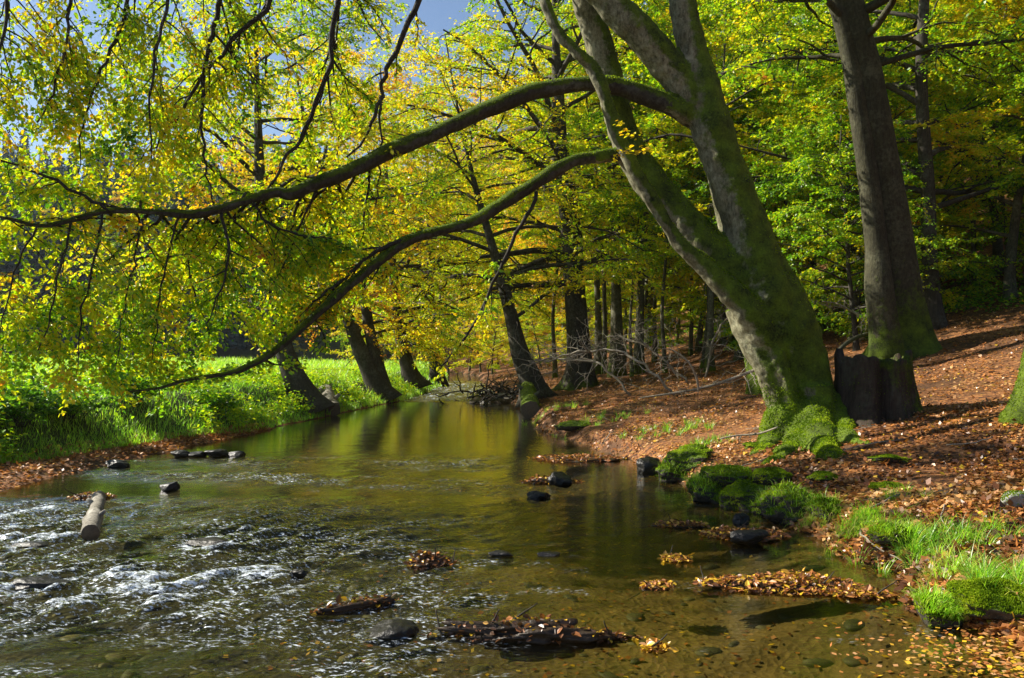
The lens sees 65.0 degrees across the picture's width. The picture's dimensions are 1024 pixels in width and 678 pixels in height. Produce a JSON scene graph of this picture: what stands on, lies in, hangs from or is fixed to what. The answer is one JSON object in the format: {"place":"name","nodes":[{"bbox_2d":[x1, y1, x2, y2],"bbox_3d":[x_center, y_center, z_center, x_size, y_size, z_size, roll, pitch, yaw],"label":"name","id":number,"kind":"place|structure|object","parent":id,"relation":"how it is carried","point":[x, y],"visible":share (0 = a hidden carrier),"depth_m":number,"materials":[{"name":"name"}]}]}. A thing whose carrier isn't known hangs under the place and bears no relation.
{"place":"outdoors","nodes":[
{"label":"outdoors","id":0,"kind":"place"},
{"bbox_2d":[185,537,235,548],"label":"rock","id":1,"kind":"object","parent":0,"point":[204,541],"visible":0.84,"depth_m":6.47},
{"bbox_2d":[0,372,740,677],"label":"water","id":2,"kind":"structure","parent":0,"point":[401,421],"depth_m":9.40,"materials":[{"name":"brown liquid"}]},
{"bbox_2d":[11,576,74,591],"bbox_3d":[-3.078,1.602,5.251,0.404,0.083,0.165,0,-1,-7],"label":"rock","id":3,"kind":"object","parent":2,"relation":"on","point":[33,583],"visible":0.91,"depth_m":5.22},
{"bbox_2d":[81,491,105,540],"bbox_3d":[-3.788,1.590,7.317,0.188,0.213,1.456,1,-2,-25],"label":"cut log","id":4,"kind":"object","parent":2,"relation":"on","point":[92,519],"visible":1,"depth_m":6.95,"materials":[{"name":"wood"}]},
{"bbox_2d":[318,384,340,415],"bbox_3d":[-5.024,1.668,22.105,0.523,0.786,2.383,0,-1,-19],"label":"cut log","id":5,"kind":"object","parent":2,"relation":"on","point":[328,393],"visible":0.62,"depth_m":21.60,"materials":[{"name":"grey wood"}]},
{"bbox_2d":[309,593,408,615],"bbox_3d":[-0.929,1.596,4.816,0.572,0.134,0.241,1,-2,-29],"label":"leaf heap","id":6,"kind":"object","parent":2,"relation":"on","point":[353,606],"visible":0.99,"depth_m":4.81,"materials":[{"name":"plant"}]},
{"bbox_2d":[361,619,418,647],"bbox_3d":[-0.663,1.596,4.367,0.312,0.124,0.259,0,-1,0],"label":"rock","id":7,"kind":"object","parent":2,"relation":"on","point":[389,633],"visible":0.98,"depth_m":4.30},
{"bbox_2d":[403,547,461,584],"bbox_3d":[-0.589,1.658,5.843,0.340,0.351,0.382,-1,-2,33],"label":"leaf heap","id":8,"kind":"object","parent":2,"relation":"on","point":[421,560],"visible":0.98,"depth_m":5.81,"materials":[{"name":"brown plant"}]},
{"bbox_2d":[420,603,645,661],"bbox_3d":[0.129,1.574,4.327,1.253,0.270,0.261,0,-1,5],"label":"leaf heap","id":9,"kind":"object","parent":2,"relation":"on","point":[532,635],"visible":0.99,"depth_m":4.27,"materials":[{"name":"plant"}]},
{"bbox_2d":[548,471,571,487],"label":"rock","id":10,"kind":"object","parent":2,"relation":"on","point":[559,479],"visible":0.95,"depth_m":9.51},
{"bbox_2d":[529,452,628,464],"bbox_3d":[1.004,1.765,11.965,1.548,0.183,0.793,0,-1,-6],"label":"leaf heap","id":11,"kind":"object","parent":2,"relation":"on","point":[563,458],"visible":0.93,"depth_m":11.77,"materials":[{"name":"brown plant"}]},
{"bbox_2d":[628,578,676,599],"bbox_3d":[0.929,1.654,5.283,0.309,0.194,0.238,0,-1,0],"label":"leaf heap","id":12,"kind":"object","parent":2,"relation":"on","point":[663,584],"visible":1,"depth_m":5.24,"materials":[{"name":"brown plant"}]},
{"bbox_2d":[639,633,678,657],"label":"leaf heap","id":13,"kind":"object","parent":2,"relation":"on","point":[654,646],"visible":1,"depth_m":4.11,"materials":[{"name":"yellow plant"}]},
{"bbox_2d":[657,545,693,567],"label":"leaf heap","id":14,"kind":"object","parent":2,"relation":"on","point":[676,558],"visible":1,"depth_m":5.97,"materials":[{"name":"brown plant"}]},
{"bbox_2d":[648,514,710,529],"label":"leaf heap","id":15,"kind":"object","parent":2,"relation":"on","point":[684,525],"visible":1,"depth_m":7.14,"materials":[{"name":"brown plant"}]},
{"bbox_2d":[698,521,791,542],"bbox_3d":[1.971,1.615,6.816,0.762,0.181,0.529,0,-1,19],"label":"leaf heap","id":16,"kind":"object","parent":2,"relation":"on","point":[722,533],"visible":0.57,"depth_m":6.77,"materials":[{"name":"brown plant"}]},
{"bbox_2d":[730,529,768,547],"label":"rock","id":17,"kind":"object","parent":2,"relation":"on","point":[749,538],"visible":1,"depth_m":6.48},
{"bbox_2d":[692,566,865,599],"bbox_3d":[1.774,1.610,5.318,1.178,0.196,0.495,0,-1,3],"label":"leaf heap","id":18,"kind":"object","parent":2,"relation":"on","point":[802,584],"visible":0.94,"depth_m":5.22,"materials":[{"name":"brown plant"}]},
{"bbox_2d":[825,580,899,604],"bbox_3d":[2.205,1.586,5.096,0.462,0.170,0.232,0,-1,11],"label":"leaf heap","id":19,"kind":"object","parent":2,"relation":"on","point":[867,592],"visible":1,"depth_m":5.05,"materials":[{"name":"brown plant"}]},
{"bbox_2d":[946,576,1023,621],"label":"rock","id":20,"kind":"object","parent":2,"relation":"in","point":[992,602],"visible":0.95,"depth_m":4.48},
{"bbox_2d":[0,0,818,194],"label":"sky","id":21,"kind":"structure","parent":0,"point":[436,14],"materials":[{"name":"blue"}]},
{"bbox_2d":[0,98,1023,677],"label":"ground","id":22,"kind":"structure","parent":0,"point":[590,584],"depth_m":7.00,"materials":[{"name":"soil"}]},
{"bbox_2d":[0,369,62,428],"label":"leafy bush","id":23,"kind":"object","parent":22,"relation":"on","point":[14,405],"visible":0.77,"depth_m":11.57,"materials":[{"name":"green plant"}]},
{"bbox_2d":[24,374,139,419],"bbox_3d":[-6.969,0.880,12.738,1.364,0.769,1.466,-1,-2,24],"label":"leafy bush","id":24,"kind":"object","parent":22,"relation":"on","point":[82,400],"visible":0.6,"depth_m":12.68,"materials":[{"name":"green plant"}]},
{"bbox_2d":[77,204,149,335],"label":"woodland tree","id":25,"kind":"object","parent":22,"relation":"on","point":[114,244],"visible":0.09,"depth_m":87.03,"materials":[{"name":"green plant"}]},
{"bbox_2d":[92,362,171,400],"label":"leafy bush","id":26,"kind":"object","parent":22,"relation":"on","point":[144,383],"visible":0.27,"depth_m":14.33,"materials":[{"name":"green plant"}]},
{"bbox_2d":[0,121,331,352],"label":"distant spruce wood","id":27,"kind":"object","parent":22,"relation":"on","point":[10,266],"visible":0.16,"depth_m":88.58,"materials":[{"name":"plant"}]},
{"bbox_2d":[0,364,417,461],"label":"bank herbs","id":28,"kind":"object","parent":22,"relation":"on","point":[253,410],"visible":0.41,"depth_m":18.59,"materials":[{"name":"green plant"}]},
{"bbox_2d":[185,382,247,408],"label":"leafy bush","id":29,"kind":"object","parent":22,"relation":"on","point":[219,395],"visible":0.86,"depth_m":15.85,"materials":[{"name":"green plant"}]},
{"bbox_2d":[0,353,446,463],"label":"meadow grass","id":30,"kind":"structure","parent":22,"relation":"on","point":[389,366],"depth_m":15.85,"materials":[{"name":"plant"}]},
{"bbox_2d":[46,0,473,413],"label":"alder tree","id":31,"kind":"object","parent":22,"relation":"on","point":[300,381],"visible":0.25,"depth_m":20.30,"materials":[{"name":"green plant"}]},
{"bbox_2d":[128,16,530,401],"bbox_3d":[-5.432,-4.238,26.941,12.127,13.474,11.712,0,-1,0],"label":"alder tree","id":32,"kind":"object","parent":22,"relation":"on","point":[370,363],"visible":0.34,"depth_m":26.86,"materials":[{"name":"green plant"}]},
{"bbox_2d":[329,169,444,364],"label":"woodland tree","id":33,"kind":"object","parent":22,"relation":"on","point":[382,351],"visible":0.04,"depth_m":45.20,"materials":[{"name":"yellow plant"}]},
{"bbox_2d":[259,35,516,388],"bbox_3d":[-4.670,-5.040,33.318,9.805,14.715,12.967,0,-1,0],"label":"alder tree","id":34,"kind":"object","parent":22,"relation":"on","point":[410,372],"visible":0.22,"depth_m":32.93,"materials":[{"name":"green plant"}]},
{"bbox_2d":[0,0,869,464],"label":"leaning beech","id":35,"kind":"object","parent":22,"relation":"on","point":[740,266],"visible":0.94,"depth_m":9.88,"materials":[{"name":"green plant"}]},
{"bbox_2d":[327,43,554,385],"bbox_3d":[-4.325,-5.635,39.959,11.206,16.059,12.495,1,-2,-30],"label":"alder tree","id":36,"kind":"object","parent":22,"relation":"on","point":[433,373],"visible":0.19,"depth_m":38.73,"materials":[{"name":"yellow plant"}]},
{"bbox_2d":[452,293,501,372],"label":"woodland tree","id":37,"kind":"object","parent":22,"relation":"on","point":[477,353],"visible":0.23,"depth_m":61.58,"materials":[{"name":"yellow plant"}]},
{"bbox_2d":[435,360,553,404],"bbox_3d":[0.105,1.835,28.113,5.529,2.258,4.774,0,-1,0],"label":"driftwood tangle","id":38,"kind":"object","parent":22,"relation":"on","point":[499,396],"visible":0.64,"depth_m":27.51,"materials":[{"name":"brown wood"}]},
{"bbox_2d":[468,296,520,373],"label":"woodland tree","id":39,"kind":"object","parent":22,"relation":"on","point":[487,353],"visible":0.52,"depth_m":48.59,"materials":[{"name":"yellow plant"}]},
{"bbox_2d":[460,84,530,210],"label":"woodland tree","id":40,"kind":"object","parent":22,"relation":"on","point":[489,97],"visible":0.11,"depth_m":108.96,"materials":[{"name":"yellow plant"}]},
{"bbox_2d":[339,4,662,407],"bbox_3d":[-0.581,-4.273,24.839,9.926,12.723,10.188,0,-1,0],"label":"broadleaf tree","id":41,"kind":"object","parent":22,"relation":"on","point":[508,301],"visible":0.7,"depth_m":24.24,"materials":[{"name":"green plant"}]},
{"bbox_2d":[0,443,1013,677],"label":"streambed stones","id":42,"kind":"object","parent":22,"relation":"on","point":[850,625],"visible":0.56,"depth_m":5.53,"materials":[{"name":"stone"}]},
{"bbox_2d":[0,196,1023,677],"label":"fallen leaves","id":43,"kind":"object","parent":22,"relation":"on","point":[964,506],"visible":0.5,"depth_m":7.44,"materials":[{"name":"brown plant"}]},
{"bbox_2d":[640,356,756,399],"bbox_3d":[3.563,0.726,15.198,2.304,0.899,0.739,-1,-1,24],"label":"dead branch","id":44,"kind":"object","parent":43,"relation":"on","point":[717,382],"visible":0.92,"depth_m":15.21,"materials":[{"name":"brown wood"}]},
{"bbox_2d":[748,466,792,485],"bbox_3d":[2.621,1.407,8.190,0.417,0.216,0.384,1,-2,-28],"label":"rock","id":45,"kind":"object","parent":43,"relation":"on","point":[760,476],"visible":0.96,"depth_m":8.08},
{"bbox_2d":[451,117,584,328],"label":"woodland tree","id":46,"kind":"object","parent":22,"relation":"on","point":[506,170],"visible":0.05,"depth_m":59.85,"materials":[{"name":"yellow plant"}]},
{"bbox_2d":[488,291,550,366],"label":"woodland tree","id":47,"kind":"object","parent":22,"relation":"on","point":[530,333],"visible":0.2,"depth_m":53.17,"materials":[{"name":"yellow plant"}]},
{"bbox_2d":[517,381,541,418],"bbox_3d":[0.462,1.611,22.220,0.670,0.877,4.551,0,-1,0],"label":"mossy log","id":48,"kind":"object","parent":22,"relation":"on","point":[529,403],"visible":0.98,"depth_m":20.42,"materials":[{"name":"plant"}]},
{"bbox_2d":[517,292,565,367],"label":"woodland tree","id":49,"kind":"object","parent":22,"relation":"on","point":[545,339],"visible":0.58,"depth_m":45.01,"materials":[{"name":"yellow plant"}]},
{"bbox_2d":[483,91,610,377],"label":"slim tree","id":50,"kind":"object","parent":22,"relation":"on","point":[554,362],"visible":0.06,"depth_m":33.51,"materials":[{"name":"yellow plant"}]},
{"bbox_2d":[495,153,604,361],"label":"woodland tree","id":51,"kind":"object","parent":22,"relation":"on","point":[543,243],"visible":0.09,"depth_m":49.69,"materials":[{"name":"yellow plant"}]},
{"bbox_2d":[354,0,781,390],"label":"broadleaf tree","id":52,"kind":"object","parent":22,"relation":"on","point":[575,305],"visible":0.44,"depth_m":25.55,"materials":[{"name":"green plant"}]},
{"bbox_2d":[509,335,658,395],"bbox_3d":[1.819,0.611,19.752,3.941,1.587,1.495,-1,-2,38],"label":"dead branch","id":53,"kind":"object","parent":22,"relation":"on","point":[606,371],"visible":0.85,"depth_m":19.69,"materials":[{"name":"brown wood"}]},
{"bbox_2d":[512,24,659,373],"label":"slim tree","id":54,"kind":"object","parent":22,"relation":"on","point":[604,302],"visible":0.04,"depth_m":30.00,"materials":[{"name":"green plant"}]},
{"bbox_2d":[503,0,676,374],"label":"slender tree","id":55,"kind":"object","parent":22,"relation":"on","point":[598,322],"visible":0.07,"depth_m":31.26,"materials":[{"name":"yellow plant"}]},
{"bbox_2d":[510,313,674,396],"bbox_3d":[1.745,0.352,18.753,3.613,1.940,2.556,0,-1,0],"label":"dead branch","id":56,"kind":"object","parent":22,"relation":"on","point":[639,362],"visible":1,"depth_m":18.38,"materials":[{"name":"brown wood"}]},
{"bbox_2d":[493,0,720,377],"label":"slender tree","id":57,"kind":"object","parent":22,"relation":"on","point":[616,310],"visible":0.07,"depth_m":28.05,"materials":[{"name":"green plant"}]},
{"bbox_2d":[586,258,651,352],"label":"woodland tree","id":58,"kind":"object","parent":22,"relation":"on","point":[608,320],"visible":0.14,"depth_m":37.71,"materials":[{"name":"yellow plant"}]},
{"bbox_2d":[582,142,675,376],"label":"slim tree","id":59,"kind":"object","parent":22,"relation":"on","point":[631,373],"visible":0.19,"depth_m":27.42,"materials":[{"name":"green plant"}]},
{"bbox_2d":[526,3,737,347],"bbox_3d":[6.080,-8.547,39.718,12.383,18.307,12.043,-1,-2,35],"label":"woodland tree","id":60,"kind":"object","parent":22,"relation":"on","point":[650,300],"visible":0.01,"depth_m":39.64,"materials":[{"name":"green plant"}]},
{"bbox_2d":[553,209,714,352],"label":"woodland tree","id":61,"kind":"object","parent":22,"relation":"on","point":[651,323],"visible":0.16,"depth_m":31.68,"materials":[{"name":"green plant"}]},
{"bbox_2d":[576,301,691,386],"bbox_3d":[3.056,0.351,20.668,3.369,2.648,1.883,-1,-1,22],"label":"dead branch","id":62,"kind":"object","parent":22,"relation":"on","point":[657,355],"visible":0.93,"depth_m":20.51,"materials":[{"name":"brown wood"}]},
{"bbox_2d":[582,107,711,373],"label":"slim tree","id":63,"kind":"object","parent":22,"relation":"on","point":[677,131],"visible":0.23,"depth_m":25.68,"materials":[{"name":"green plant"}]},
{"bbox_2d":[636,456,660,475],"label":"rock","id":64,"kind":"object","parent":22,"relation":"on","point":[646,465],"visible":0.79,"depth_m":10.46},
{"bbox_2d":[535,0,779,374],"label":"slender tree","id":65,"kind":"object","parent":22,"relation":"on","point":[638,369],"visible":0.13,"depth_m":26.57,"materials":[{"name":"green plant"}]},
{"bbox_2d":[614,417,716,440],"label":"grass tuft","id":66,"kind":"object","parent":22,"relation":"on","point":[691,425],"visible":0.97,"depth_m":12.65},
{"bbox_2d":[655,456,686,483],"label":"rock","id":67,"kind":"object","parent":22,"relation":"on","point":[668,472],"visible":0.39,"depth_m":9.76,"materials":[{"name":"green stone"}]},
{"bbox_2d":[662,447,712,472],"bbox_3d":[2.183,1.526,10.020,0.606,0.350,0.637,-1,-2,26],"label":"rock","id":68,"kind":"object","parent":22,"relation":"on","point":[688,459],"visible":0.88,"depth_m":9.82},
{"bbox_2d":[681,470,723,503],"bbox_3d":[2.091,1.563,8.498,0.665,0.429,0.653,0,-1,0],"label":"rock","id":69,"kind":"object","parent":22,"relation":"on","point":[701,489],"visible":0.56,"depth_m":8.33,"materials":[{"name":"green stone"}]},
{"bbox_2d":[605,38,810,394],"bbox_3d":[3.654,-2.303,15.822,3.697,7.112,3.979,0,-1,0],"label":"mossy tree","id":70,"kind":"object","parent":22,"relation":"on","point":[754,389],"visible":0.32,"depth_m":15.06,"materials":[{"name":"green plant"}]},
{"bbox_2d":[684,306,740,376],"bbox_3d":[5.532,-0.063,21.075,1.573,2.321,1.817,1,-2,-37],"label":"dead branch","id":71,"kind":"object","parent":22,"relation":"on","point":[714,344],"visible":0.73,"depth_m":20.97,"materials":[{"name":"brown wood"}]},
{"bbox_2d":[620,0,808,349],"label":"slim tree","id":72,"kind":"object","parent":22,"relation":"on","point":[730,338],"visible":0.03,"depth_m":26.91,"materials":[{"name":"green plant"}]},
{"bbox_2d":[575,0,861,372],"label":"slender tree","id":73,"kind":"object","parent":22,"relation":"on","point":[724,41],"visible":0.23,"depth_m":22.66,"materials":[{"name":"green plant"}]},
{"bbox_2d":[644,117,792,368],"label":"slim tree","id":74,"kind":"object","parent":22,"relation":"on","point":[705,331],"visible":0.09,"depth_m":24.96,"materials":[{"name":"green plant"}]},
{"bbox_2d":[644,137,799,351],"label":"woodland tree","id":75,"kind":"object","parent":22,"relation":"on","point":[678,327],"visible":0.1,"depth_m":30.59,"materials":[{"name":"green plant"}]},
{"bbox_2d":[699,460,752,487],"bbox_3d":[2.254,1.431,8.494,0.659,0.320,0.705,0,-1,0],"label":"rock","id":76,"kind":"object","parent":22,"relation":"on","point":[725,475],"visible":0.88,"depth_m":8.35,"materials":[{"name":"green stone"}]},
{"bbox_2d":[623,36,837,344],"bbox_3d":[8.511,-5.136,30.983,8.230,11.063,7.076,-1,-2,26],"label":"woodland tree","id":77,"kind":"object","parent":22,"relation":"on","point":[723,317],"visible":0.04,"depth_m":31.02,"materials":[{"name":"green plant"}]},
{"bbox_2d":[632,62,849,360],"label":"woodland tree","id":78,"kind":"object","parent":22,"relation":"on","point":[698,300],"visible":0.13,"depth_m":24.50,"materials":[{"name":"green plant"}]},
{"bbox_2d":[718,479,764,513],"bbox_3d":[2.329,1.599,8.101,0.506,0.365,0.467,0,-1,0],"label":"rock","id":79,"kind":"object","parent":22,"relation":"on","point":[735,496],"visible":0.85,"depth_m":8.01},
{"bbox_2d":[661,77,842,312],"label":"woodland tree","id":80,"kind":"object","parent":22,"relation":"on","point":[758,94],"visible":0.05,"depth_m":25.58,"materials":[{"name":"green plant"}]},
{"bbox_2d":[750,478,820,525],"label":"grass tuft","id":81,"kind":"object","parent":22,"relation":"on","point":[778,503],"visible":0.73,"depth_m":7.32,"materials":[{"name":"green plant"}]},
{"bbox_2d":[722,33,853,253],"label":"slim tree","id":82,"kind":"object","parent":22,"relation":"on","point":[785,203],"visible":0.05,"depth_m":27.40,"materials":[{"name":"green plant"}]},
{"bbox_2d":[798,488,845,520],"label":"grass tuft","id":83,"kind":"object","parent":22,"relation":"on","point":[832,500],"visible":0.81,"depth_m":6.91,"materials":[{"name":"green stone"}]},
{"bbox_2d":[700,0,954,333],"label":"slim tree","id":84,"kind":"object","parent":22,"relation":"on","point":[821,324],"visible":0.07,"depth_m":24.16,"materials":[{"name":"green plant"}]},
{"bbox_2d":[650,171,1023,345],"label":"woodland undergrowth","id":85,"kind":"object","parent":22,"relation":"on","point":[982,299],"visible":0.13,"depth_m":20.49,"materials":[{"name":"green plant"}]},
{"bbox_2d":[656,0,1023,359],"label":"beech tree","id":86,"kind":"object","parent":22,"relation":"on","point":[898,318],"visible":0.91,"depth_m":15.72,"materials":[{"name":"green plant"}]},
{"bbox_2d":[682,0,1023,329],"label":"young beech","id":87,"kind":"object","parent":22,"relation":"on","point":[933,299],"visible":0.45,"depth_m":19.32,"materials":[{"name":"green plant"}]},
{"bbox_2d":[714,82,1000,350],"bbox_3d":[7.593,-2.749,18.344,5.171,6.321,4.789,0,-1,-13],"label":"beech sapling","id":88,"kind":"object","parent":22,"relation":"on","point":[798,162],"visible":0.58,"depth_m":18.17,"materials":[{"name":"green plant"}]},
{"bbox_2d":[815,492,913,557],"bbox_3d":[2.734,1.437,6.307,0.919,0.514,0.691,0,-1,0],"label":"grass tuft","id":89,"kind":"object","parent":22,"relation":"on","point":[854,523],"visible":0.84,"depth_m":6.31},
{"bbox_2d":[834,348,922,427],"bbox_3d":[4.856,0.687,10.632,1.493,1.143,1.478,0,-1,0],"label":"tree stump","id":90,"kind":"object","parent":22,"relation":"on","point":[872,390],"visible":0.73,"depth_m":10.28,"materials":[{"name":"brown wood"}]},
{"bbox_2d":[749,6,1023,338],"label":"woodland tree","id":91,"kind":"object","parent":22,"relation":"on","point":[897,99],"visible":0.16,"depth_m":20.82,"materials":[{"name":"green plant"}]},
{"bbox_2d":[764,2,1022,296],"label":"woodland tree","id":92,"kind":"object","parent":22,"relation":"on","point":[863,294],"visible":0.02,"depth_m":27.77,"materials":[{"name":"green plant"}]},
{"bbox_2d":[863,513,936,544],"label":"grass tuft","id":93,"kind":"object","parent":22,"relation":"on","point":[878,532],"visible":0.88,"depth_m":5.84,"materials":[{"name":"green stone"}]},
{"bbox_2d":[790,47,1011,300],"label":"woodland tree","id":94,"kind":"object","parent":22,"relation":"on","point":[908,112],"visible":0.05,"depth_m":24.23,"materials":[{"name":"green plant"}]},
{"bbox_2d":[820,0,1023,299],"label":"woodland tree","id":95,"kind":"object","parent":22,"relation":"on","point":[971,117],"visible":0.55,"depth_m":19.46,"materials":[{"name":"green plant"}]},
{"bbox_2d":[842,503,1013,578],"bbox_3d":[2.964,1.402,5.638,1.270,0.557,0.810,0,-1,0],"label":"grass tuft","id":96,"kind":"object","parent":22,"relation":"on","point":[929,536],"visible":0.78,"depth_m":5.71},
{"bbox_2d":[902,578,974,631],"bbox_3d":[2.440,1.522,4.583,0.474,0.313,0.395,0,-1,0],"label":"rock","id":97,"kind":"object","parent":22,"relation":"on","point":[937,608],"visible":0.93,"depth_m":4.52,"materials":[{"name":"green plant"}]},
{"bbox_2d":[914,536,995,582],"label":"grass tuft","id":98,"kind":"object","parent":22,"relation":"on","point":[950,563],"visible":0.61,"depth_m":5.10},
{"bbox_2d":[887,0,1023,275],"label":"woodland tree","id":99,"kind":"object","parent":22,"relation":"on","point":[997,245],"visible":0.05,"depth_m":24.59,"materials":[{"name":"green plant"}]},
{"bbox_2d":[892,506,1023,559],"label":"grass tuft","id":100,"kind":"object","parent":22,"relation":"on","point":[969,535],"visible":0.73,"depth_m":5.60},
{"bbox_2d":[896,0,1023,290],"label":"slim tree","id":101,"kind":"object","parent":22,"relation":"on","point":[973,246],"visible":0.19,"depth_m":23.16,"materials":[{"name":"green plant"}]},
{"bbox_2d":[916,539,1023,601],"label":"grass tuft","id":102,"kind":"object","parent":22,"relation":"on","point":[1016,572],"visible":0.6,"depth_m":4.78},
{"bbox_2d":[934,0,1023,251],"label":"slim tree","id":103,"kind":"object","parent":22,"relation":"on","point":[999,163],"visible":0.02,"depth_m":26.04,"materials":[{"name":"green plant"}]},
{"bbox_2d":[964,65,1023,243],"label":"woodland tree","id":104,"kind":"object","parent":22,"relation":"on","point":[1019,123],"visible":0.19,"depth_m":22.86,"materials":[{"name":"green plant"}]},
{"bbox_2d":[979,74,1023,191],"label":"woodland tree","id":105,"kind":"object","parent":22,"relation":"on","point":[1010,90],"visible":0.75,"depth_m":18.28,"materials":[{"name":"green plant"}]},
{"bbox_2d":[997,343,1023,424],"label":"mossy tree","id":106,"kind":"object","parent":22,"relation":"on","point":[1014,408],"visible":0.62,"depth_m":8.69,"materials":[{"name":"green plant"}]},
{"bbox_2d":[1000,490,1023,507],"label":"rock","id":107,"kind":"object","parent":22,"relation":"on","point":[1016,497],"visible":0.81,"depth_m":5.98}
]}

